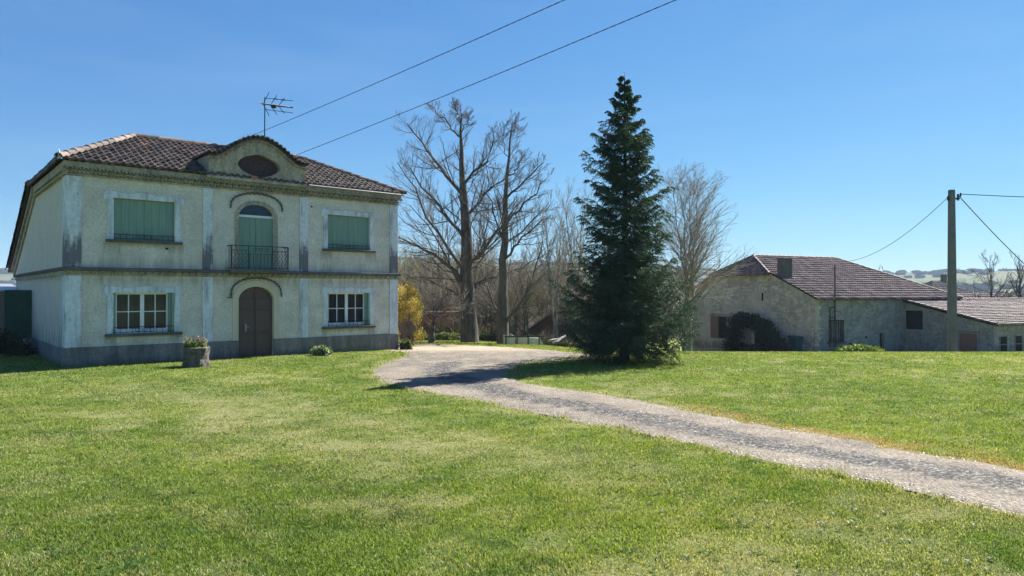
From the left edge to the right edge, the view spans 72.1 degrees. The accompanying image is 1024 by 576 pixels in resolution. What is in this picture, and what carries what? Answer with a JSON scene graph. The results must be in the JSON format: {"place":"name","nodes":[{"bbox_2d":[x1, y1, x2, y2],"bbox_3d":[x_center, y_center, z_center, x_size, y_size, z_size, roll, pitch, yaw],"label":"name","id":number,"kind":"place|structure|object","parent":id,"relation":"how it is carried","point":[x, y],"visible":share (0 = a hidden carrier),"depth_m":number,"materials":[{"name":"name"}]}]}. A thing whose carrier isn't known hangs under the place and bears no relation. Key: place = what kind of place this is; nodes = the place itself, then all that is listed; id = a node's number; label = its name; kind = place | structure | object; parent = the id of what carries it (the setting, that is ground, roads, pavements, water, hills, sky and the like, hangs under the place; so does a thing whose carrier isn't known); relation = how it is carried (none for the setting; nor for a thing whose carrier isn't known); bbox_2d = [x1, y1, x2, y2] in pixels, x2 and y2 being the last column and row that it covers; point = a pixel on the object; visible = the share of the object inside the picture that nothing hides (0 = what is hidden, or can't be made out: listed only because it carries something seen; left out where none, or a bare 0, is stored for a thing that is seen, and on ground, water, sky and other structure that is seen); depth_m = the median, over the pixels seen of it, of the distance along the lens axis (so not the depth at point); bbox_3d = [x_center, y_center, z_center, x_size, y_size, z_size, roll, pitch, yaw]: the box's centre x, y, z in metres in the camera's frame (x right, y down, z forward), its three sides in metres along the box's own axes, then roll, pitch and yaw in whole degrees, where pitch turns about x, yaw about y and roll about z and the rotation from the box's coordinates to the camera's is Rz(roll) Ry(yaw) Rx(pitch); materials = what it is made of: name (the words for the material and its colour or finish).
{"place":"outdoors","nodes":[
{"label":"outdoors","id":0,"kind":"place"},
{"bbox_2d":[0,338,1023,575],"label":"ground","id":1,"kind":"structure","parent":0,"point":[525,542],"depth_m":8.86,"materials":[{"name":"green plant"}]},
{"bbox_2d":[0,284,18,340],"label":"dark shed","id":2,"kind":"structure","parent":1,"relation":"on","point":[3,287],"depth_m":28.41,"materials":[{"name":"metal"}]},
{"bbox_2d":[0,327,37,356],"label":"dark hedge","id":3,"kind":"object","parent":1,"relation":"on","point":[19,346],"visible":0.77,"depth_m":23.90,"materials":[{"name":"green plant"}]},
{"bbox_2d":[182,346,209,367],"bbox_3d":[-9.196,2.016,20.487,0.760,0.625,0.756,0,0,0],"label":"stone planter","id":4,"kind":"object","parent":1,"relation":"on","point":[196,357],"visible":0.88,"depth_m":20.20,"materials":[{"name":"grey stone"}]},
{"bbox_2d":[183,335,209,346],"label":"planter flowers","id":5,"kind":"object","parent":4,"relation":"in","point":[198,342],"visible":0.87,"depth_m":20.41,"materials":[{"name":"green plant"}]},
{"bbox_2d":[4,133,406,366],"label":"village house","id":6,"kind":"structure","parent":1,"relation":"on","point":[133,248],"depth_m":23.26,"materials":[{"name":"beige paint"}]},
{"bbox_2d":[4,290,31,337],"bbox_3d":[-18.277,1.302,25.947,0.847,2.450,1.300,0,-1,-41],"label":"side door","id":7,"kind":"structure","parent":6,"relation":"in","point":[17,303],"depth_m":25.45,"materials":[{"name":"green paint"}]},
{"bbox_2d":[103,286,183,336],"bbox_3d":[-11.369,0.698,21.690,2.240,1.530,0.500,0,-1,-41],"label":"window","id":8,"kind":"structure","parent":6,"relation":"in","point":[140,310],"depth_m":21.67,"materials":[{"name":"blue paint"}]},
{"bbox_2d":[103,190,183,244],"bbox_3d":[-11.323,-2.143,21.657,2.240,1.550,0.360,0,-1,-41],"label":"window","id":9,"kind":"structure","parent":6,"relation":"in","point":[128,221],"depth_m":21.62,"materials":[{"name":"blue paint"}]},
{"bbox_2d":[238,287,271,356],"bbox_3d":[-8.752,1.185,23.935,1.196,2.456,0.132,0,-1,-41],"label":"front door","id":10,"kind":"structure","parent":6,"relation":"in","point":[255,303],"depth_m":23.94,"materials":[{"name":"brown paint"}]},
{"bbox_2d":[239,205,272,269],"bbox_3d":[-8.769,-1.707,23.974,1.200,2.240,0.160,0,-1,-41],"label":"balcony door","id":11,"kind":"structure","parent":6,"relation":"in","point":[255,222],"depth_m":23.94,"materials":[{"name":"green paint"}]},
{"bbox_2d":[257,93,292,135],"bbox_3d":[-9.137,-6.431,27.531,1.413,2.537,0.983,0,0,7],"label":"tv aerial","id":12,"kind":"object","parent":6,"relation":"attached to","point":[272,105],"visible":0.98,"depth_m":27.51,"materials":[{"name":"black metal"}]},
{"bbox_2d":[321,287,375,328],"bbox_3d":[-6.129,0.728,26.180,2.240,1.530,0.500,0,-1,-41],"label":"window","id":13,"kind":"structure","parent":6,"relation":"in","point":[347,307],"depth_m":26.18,"materials":[{"name":"blue paint"}]},
{"bbox_2d":[321,208,375,252],"bbox_3d":[-6.084,-2.112,26.147,2.240,1.550,0.360,0,-1,-41],"label":"window","id":14,"kind":"structure","parent":6,"relation":"in","point":[343,233],"depth_m":26.13,"materials":[{"name":"green paint"}]},
{"bbox_2d":[254,0,563,134],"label":"overhead cable","id":15,"kind":"object","parent":6,"relation":"attached to","point":[425,61],"visible":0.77,"depth_m":16.47,"materials":[{"name":"rubber"}]},
{"bbox_2d":[294,0,675,155],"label":"overhead cable","id":16,"kind":"object","parent":6,"relation":"attached to","point":[506,70],"visible":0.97,"depth_m":16.09,"materials":[{"name":"rubber"}]},
{"bbox_2d":[309,345,332,355],"bbox_3d":[-6.567,2.184,24.208,0.840,0.511,0.525,0,0,0],"label":"leafy weed","id":17,"kind":"object","parent":1,"relation":"on","point":[320,351],"visible":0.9,"depth_m":24.11,"materials":[{"name":"green plant"}]},
{"bbox_2d":[398,338,413,349],"bbox_3d":[-4.135,2.240,27.324,0.623,0.686,0.391,0,0,0],"label":"corner weed","id":18,"kind":"object","parent":1,"relation":"on","point":[405,344],"visible":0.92,"depth_m":27.25,"materials":[{"name":"green plant"}]},
{"bbox_2d":[398,252,422,305],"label":"tree","id":19,"kind":"object","parent":1,"relation":"on","point":[401,278],"visible":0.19,"depth_m":42.92,"materials":[{"name":"brown plant"}]},
{"bbox_2d":[398,245,422,286],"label":"tree","id":20,"kind":"object","parent":1,"relation":"on","point":[401,258],"visible":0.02,"depth_m":55.48,"materials":[{"name":"grey plant"}]},
{"bbox_2d":[398,281,425,345],"bbox_3d":[-4.733,1.144,30.904,1.933,3.015,1.789,0,0,-11],"label":"yellow bush","id":21,"kind":"object","parent":1,"relation":"on","point":[410,303],"visible":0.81,"depth_m":30.74,"materials":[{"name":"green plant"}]},
{"bbox_2d":[398,246,431,280],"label":"tree","id":22,"kind":"object","parent":1,"relation":"on","point":[415,259],"visible":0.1,"depth_m":66.29,"materials":[{"name":"grey plant"}]},
{"bbox_2d":[398,255,434,310],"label":"tree","id":23,"kind":"object","parent":1,"relation":"on","point":[406,270],"visible":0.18,"depth_m":46.88,"materials":[{"name":"brown plant"}]},
{"bbox_2d":[415,333,428,340],"bbox_3d":[-4.920,2.725,38.515,1.254,0.597,0.687,0,0,10],"label":"shrub","id":24,"kind":"object","parent":1,"relation":"on","point":[426,337],"visible":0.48,"depth_m":38.31,"materials":[{"name":"green plant"}]},
{"bbox_2d":[399,243,453,309],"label":"tree","id":25,"kind":"object","parent":1,"relation":"on","point":[416,271],"visible":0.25,"depth_m":49.92,"materials":[{"name":"brown plant"}]},
{"bbox_2d":[403,255,451,309],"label":"tree","id":26,"kind":"object","parent":1,"relation":"on","point":[427,275],"visible":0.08,"depth_m":55.81,"materials":[{"name":"brown plant"}]},
{"bbox_2d":[398,311,460,337],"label":"clay wall","id":27,"kind":"structure","parent":1,"relation":"on","point":[424,319],"depth_m":41.99,"materials":[{"name":"red brick"}]},
{"bbox_2d":[413,270,458,310],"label":"tree","id":28,"kind":"object","parent":1,"relation":"on","point":[437,303],"visible":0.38,"depth_m":45.43,"materials":[{"name":"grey plant"}]},
{"bbox_2d":[418,249,460,309],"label":"tree","id":29,"kind":"object","parent":1,"relation":"on","point":[444,268],"visible":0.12,"depth_m":52.16,"materials":[{"name":"brown plant"}]},
{"bbox_2d":[434,330,457,339],"bbox_3d":[-3.781,2.681,39.002,1.654,0.695,0.987,0,0,0],"label":"shrub","id":30,"kind":"object","parent":1,"relation":"on","point":[444,336],"visible":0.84,"depth_m":38.81,"materials":[{"name":"green plant"}]},
{"bbox_2d":[416,270,484,343],"bbox_3d":[-3.323,0.985,33.946,4.075,3.895,2.705,0,0,0],"label":"bare apple tree","id":31,"kind":"object","parent":1,"relation":"on","point":[432,331],"visible":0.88,"depth_m":34.16,"materials":[{"name":"grey plant"}]},
{"bbox_2d":[450,332,459,339],"bbox_3d":[-3.308,2.781,40.017,1.505,0.678,0.859,0,0,0],"label":"shrub","id":32,"kind":"object","parent":1,"relation":"on","point":[457,335],"visible":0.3,"depth_m":39.86,"materials":[{"name":"green plant"}]},
{"bbox_2d":[435,272,480,313],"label":"tree","id":33,"kind":"object","parent":1,"relation":"on","point":[450,292],"visible":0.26,"depth_m":44.47,"materials":[{"name":"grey plant"}]},
{"bbox_2d":[431,238,485,288],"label":"tree","id":34,"kind":"object","parent":1,"relation":"on","point":[447,256],"visible":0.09,"depth_m":63.13,"materials":[{"name":"grey plant"}]},
{"bbox_2d":[386,97,531,342],"bbox_3d":[-3.045,-3.528,37.316,8.239,13.050,7.572,0,0,0],"label":"bare tree","id":35,"kind":"object","parent":1,"relation":"on","point":[468,322],"visible":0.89,"depth_m":36.33,"materials":[{"name":"grey plant"}]},
{"bbox_2d":[447,249,487,311],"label":"tree","id":36,"kind":"object","parent":1,"relation":"on","point":[459,271],"visible":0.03,"depth_m":57.78,"materials":[{"name":"grey plant"}]},
{"bbox_2d":[454,249,498,325],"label":"tree","id":37,"kind":"object","parent":1,"relation":"on","point":[484,277],"visible":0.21,"depth_m":47.19,"materials":[{"name":"brown plant"}]},
{"bbox_2d":[479,332,496,340],"bbox_3d":[-1.390,2.887,40.980,1.712,0.697,0.905,0,0,0],"label":"shrub","id":38,"kind":"object","parent":1,"relation":"on","point":[488,336],"visible":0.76,"depth_m":40.83,"materials":[{"name":"green plant"}]},
{"bbox_2d":[476,256,515,329],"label":"tree","id":39,"kind":"object","parent":1,"relation":"on","point":[494,284],"visible":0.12,"depth_m":51.95,"materials":[{"name":"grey plant"}]},
{"bbox_2d":[474,237,518,320],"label":"tree","id":40,"kind":"object","parent":1,"relation":"on","point":[490,258],"visible":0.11,"depth_m":65.88,"materials":[{"name":"grey plant"}]},
{"bbox_2d":[474,281,529,333],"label":"tree","id":41,"kind":"object","parent":1,"relation":"on","point":[488,314],"visible":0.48,"depth_m":43.61,"materials":[{"name":"grey plant"}]},
{"bbox_2d":[398,312,610,347],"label":"undergrowth","id":42,"kind":"object","parent":1,"relation":"on","point":[492,330],"visible":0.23,"depth_m":41.58,"materials":[{"name":"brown plant"}]},
{"bbox_2d":[483,253,539,322],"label":"tree","id":43,"kind":"object","parent":1,"relation":"on","point":[488,258],"visible":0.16,"depth_m":57.89,"materials":[{"name":"grey plant"}]},
{"bbox_2d":[461,111,563,343],"bbox_3d":[0.120,-2.982,35.934,5.400,11.976,5.459,0,0,0],"label":"bare tree","id":44,"kind":"object","parent":1,"relation":"on","point":[503,317],"visible":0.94,"depth_m":35.41,"materials":[{"name":"grey plant"}]},
{"bbox_2d":[484,262,546,331],"bbox_3d":[0.350,0.976,46.118,3.852,5.422,4.445,0,-1,-39],"label":"tree","id":45,"kind":"object","parent":1,"relation":"on","point":[515,281],"visible":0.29,"depth_m":45.68,"materials":[{"name":"brown plant"}]},
{"bbox_2d":[491,259,542,321],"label":"tree","id":46,"kind":"object","parent":1,"relation":"on","point":[525,280],"visible":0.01,"depth_m":61.98,"materials":[{"name":"grey plant"}]},
{"bbox_2d":[503,317,542,344],"bbox_3d":[0.565,2.135,34.888,1.990,1.350,0.110,0,0,4],"label":"barrier","id":47,"kind":"object","parent":1,"relation":"on","point":[511,340],"visible":1,"depth_m":34.88,"materials":[{"name":"metal"}]},
{"bbox_2d":[507,258,552,335],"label":"tree","id":48,"kind":"object","parent":1,"relation":"on","point":[522,314],"visible":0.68,"depth_m":42.01,"materials":[{"name":"brown plant"}]},
{"bbox_2d":[497,270,562,322],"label":"tree","id":49,"kind":"object","parent":1,"relation":"on","point":[536,295],"visible":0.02,"depth_m":49.54,"materials":[{"name":"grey plant"}]},
{"bbox_2d":[509,334,565,343],"bbox_3d":[1.322,2.814,38.028,3.278,0.655,1.311,0,0,-6],"label":"slab pile","id":50,"kind":"object","parent":1,"relation":"on","point":[555,340],"visible":0.37,"depth_m":37.88,"materials":[{"name":"grey concrete"}]},
{"bbox_2d":[518,265,566,323],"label":"tree","id":51,"kind":"object","parent":1,"relation":"on","point":[538,305],"visible":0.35,"depth_m":44.83,"materials":[{"name":"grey plant"}]},
{"bbox_2d":[526,255,560,294],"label":"tree","id":52,"kind":"object","parent":1,"relation":"on","point":[539,269],"visible":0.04,"depth_m":60.06,"materials":[{"name":"grey plant"}]},
{"bbox_2d":[536,262,566,302],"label":"tree","id":53,"kind":"object","parent":1,"relation":"on","point":[554,276],"visible":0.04,"depth_m":53.48,"materials":[{"name":"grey plant"}]},
{"bbox_2d":[511,303,592,343],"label":"red barn","id":54,"kind":"structure","parent":1,"relation":"on","point":[545,321],"depth_m":44.38,"materials":[{"name":"brick"}]},
{"bbox_2d":[527,192,584,341],"bbox_3d":[2.733,-1.129,43.288,3.767,9.789,3.505,0,0,0],"label":"bare birch","id":55,"kind":"object","parent":1,"relation":"on","point":[558,263],"visible":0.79,"depth_m":43.02,"materials":[{"name":"grey plant"}]},
{"bbox_2d":[543,263,580,308],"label":"tree","id":56,"kind":"object","parent":1,"relation":"on","point":[563,282],"visible":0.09,"depth_m":47.98,"materials":[{"name":"grey plant"}]},
{"bbox_2d":[552,340,574,346],"bbox_3d":[3.048,3.358,41.996,1.490,0.657,0.878,0,0,0],"label":"shrub","id":57,"kind":"object","parent":1,"relation":"on","point":[564,342],"visible":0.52,"depth_m":41.79,"materials":[{"name":"green plant"}]},
{"bbox_2d":[543,289,592,337],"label":"tree","id":58,"kind":"object","parent":1,"relation":"on","point":[559,318],"visible":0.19,"depth_m":43.69,"materials":[{"name":"grey plant"}]},
{"bbox_2d":[552,175,599,294],"bbox_3d":[4.196,-1.607,45.622,3.484,11.539,3.638,0,0,0],"label":"bare poplar","id":59,"kind":"object","parent":1,"relation":"on","point":[573,243],"visible":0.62,"depth_m":45.70,"materials":[{"name":"grey plant"}]},
{"bbox_2d":[547,73,708,365],"bbox_3d":[3.559,-2.045,22.152,4.993,9.457,5.230,0,0,0],"label":"spruce tree","id":60,"kind":"object","parent":1,"relation":"on","point":[627,313],"visible":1,"depth_m":21.42,"materials":[{"name":"green plant"}]},
{"bbox_2d":[648,270,690,350],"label":"tree","id":61,"kind":"object","parent":1,"relation":"on","point":[671,303],"visible":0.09,"depth_m":52.95,"materials":[{"name":"grey plant"}]},
{"bbox_2d":[661,293,692,350],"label":"tree","id":62,"kind":"object","parent":1,"relation":"on","point":[683,334],"visible":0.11,"depth_m":59.77,"materials":[{"name":"grey plant"}]},
{"bbox_2d":[642,161,751,350],"bbox_3d":[11.069,-1.926,44.071,7.229,12.567,8.232,0,-1,-40],"label":"bare tree","id":63,"kind":"object","parent":1,"relation":"on","point":[691,268],"visible":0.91,"depth_m":44.03,"materials":[{"name":"grey plant"}]},
{"bbox_2d":[373,344,1023,515],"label":"drive","id":64,"kind":"structure","parent":1,"relation":"on","point":[934,476],"depth_m":10.87,"materials":[{"name":"grey gravel"}]},
{"bbox_2d":[719,311,793,351],"bbox_3d":[18.128,3.701,51.305,1.927,3.984,7.821,0,0,-26],"label":"ivy heap","id":65,"kind":"object","parent":1,"relation":"on","point":[737,322],"visible":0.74,"depth_m":51.56,"materials":[{"name":"green plant"}]},
{"bbox_2d":[788,335,803,351],"bbox_3d":[19.412,3.871,48.135,0.720,1.240,0.820,0,0,-25],"label":"wheelie bin","id":66,"kind":"object","parent":1,"relation":"on","point":[797,343],"visible":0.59,"depth_m":47.87,"materials":[{"name":"plastic"}]},
{"bbox_2d":[682,254,963,351],"bbox_3d":[24.479,1.752,57.462,15.968,8.779,14.853,0,0,-25],"label":"stone farmhouse","id":67,"kind":"object","parent":1,"relation":"on","point":[791,294],"visible":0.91,"depth_m":51.63,"materials":[{"name":"stone"}]},
{"bbox_2d":[710,313,735,338],"bbox_3d":[16.821,3.043,56.213,0.075,2.020,3.000,0,0,-25],"label":"window","id":68,"kind":"structure","parent":67,"relation":"in","point":[713,316],"depth_m":56.64,"materials":[{"name":"paint"}]},
{"bbox_2d":[752,330,767,344],"bbox_3d":[18.513,4.058,52.571,0.080,2.700,1.580,0,0,-25],"label":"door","id":69,"kind":"structure","parent":67,"relation":"in","point":[754,337],"depth_m":52.98,"materials":[{"name":"grey wood"}]},
{"bbox_2d":[829,265,835,346],"bbox_3d":[22.117,1.256,48.562,0.550,5.650,0.165,0,0,-25],"label":"service mast","id":70,"kind":"object","parent":67,"relation":"attached to","point":[834,311],"visible":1,"depth_m":48.59,"materials":[{"name":"black metal"}]},
{"bbox_2d":[827,320,846,343],"bbox_3d":[22.541,3.047,48.759,1.800,1.630,0.140,0,0,-25],"label":"barred window","id":71,"kind":"structure","parent":67,"relation":"in","point":[832,342],"depth_m":48.76,"materials":[{"name":"black metal"}]},
{"bbox_2d":[880,333,881,351],"bbox_3d":[26.635,4.383,51.037,0.510,2.230,0.040,0,0,-25],"label":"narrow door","id":72,"kind":"structure","parent":67,"relation":"in","point":[880,333],"depth_m":51.09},
{"bbox_2d":[834,343,884,351],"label":"low leafy shrub","id":73,"kind":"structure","parent":1,"relation":"on","point":[860,347],"depth_m":46.37,"materials":[{"name":"green plant"}]},
{"bbox_2d":[924,274,976,293],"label":"distant house","id":74,"kind":"structure","parent":1,"relation":"on","point":[941,284],"depth_m":107.56,"materials":[{"name":"tile"}]},
{"bbox_2d":[947,190,961,351],"bbox_3d":[20.784,-0.693,33.005,0.650,7.842,0.260,0,0,0],"label":"utility pole","id":75,"kind":"object","parent":1,"relation":"on","point":[952,343],"visible":0.91,"depth_m":32.91,"materials":[{"name":"concrete"}]},
{"bbox_2d":[834,198,946,261],"bbox_3d":[23.268,-3.097,45.190,0.025,2.192,24.973,0,0,13],"label":"overhead cable","id":76,"kind":"object","parent":75,"relation":"attached to","point":[900,237],"visible":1,"depth_m":39.65,"materials":[{"name":"rubber"}]},
{"bbox_2d":[959,196,1023,263],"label":"overhead cable","id":77,"kind":"object","parent":75,"relation":"attached to","point":[988,227],"visible":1,"depth_m":34.58,"materials":[{"name":"rubber"}]},
{"bbox_2d":[962,194,1022,196],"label":"overhead cable","id":78,"kind":"object","parent":75,"relation":"attached to","point":[992,195],"visible":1,"depth_m":32.69,"materials":[{"name":"rubber"}]},
{"bbox_2d":[902,298,1023,351],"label":"stone lean to","id":79,"kind":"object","parent":1,"relation":"on","point":[990,324],"visible":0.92,"depth_m":49.45,"materials":[{"name":"stone"}]},
{"bbox_2d":[957,330,979,351],"bbox_3d":[30.846,4.135,47.688,0.055,2.480,1.700,0,0,-25],"label":"door","id":80,"kind":"structure","parent":79,"relation":"in","point":[967,341],"depth_m":47.63,"materials":[{"name":"paint"}]},
{"bbox_2d":[999,336,1007,351],"bbox_3d":[32.523,3.742,46.528,0.820,1.170,0.030,0,0,-25],"label":"window","id":81,"kind":"structure","parent":79,"relation":"in","point":[1003,340],"depth_m":46.53,"materials":[{"name":"black glass"}]},
{"bbox_2d":[1015,335,1022,351],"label":"window","id":82,"kind":"structure","parent":79,"relation":"in","point":[1018,339],"depth_m":47.21,"materials":[{"name":"black glass"}]},
{"bbox_2d":[957,293,1023,297],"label":"brown roofed barn","id":83,"kind":"structure","parent":1,"relation":"on","point":[970,295],"depth_m":81.90,"materials":[{"name":"tile"}]},
{"bbox_2d":[958,250,1023,297],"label":"gnarled tree","id":84,"kind":"object","parent":1,"relation":"on","point":[991,287],"visible":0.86,"depth_m":66.25,"materials":[{"name":"grey plant"}]},
{"bbox_2d":[1006,253,1023,297],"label":"ivy clad tree","id":85,"kind":"object","parent":1,"relation":"on","point":[1020,269],"visible":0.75,"depth_m":63.90,"materials":[{"name":"grey plant"}]},
{"bbox_2d":[0,260,1023,337],"bbox_3d":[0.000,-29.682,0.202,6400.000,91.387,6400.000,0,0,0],"label":"hills","id":86,"kind":"structure","parent":0,"point":[927,278],"depth_m":1134.77,"materials":[{"name":"green plant"}]},
{"bbox_2d":[0,257,1023,329],"bbox_3d":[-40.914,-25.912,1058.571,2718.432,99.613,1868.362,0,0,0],"label":"distant woods","id":87,"kind":"object","parent":86,"relation":"on","point":[933,273],"visible":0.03,"depth_m":1179.19,"materials":[{"name":"green plant"}]},
{"bbox_2d":[0,0,1023,272],"label":"sky","id":88,"kind":"structure","parent":0,"point":[837,127],"materials":[{"name":"blue"}]}
]}

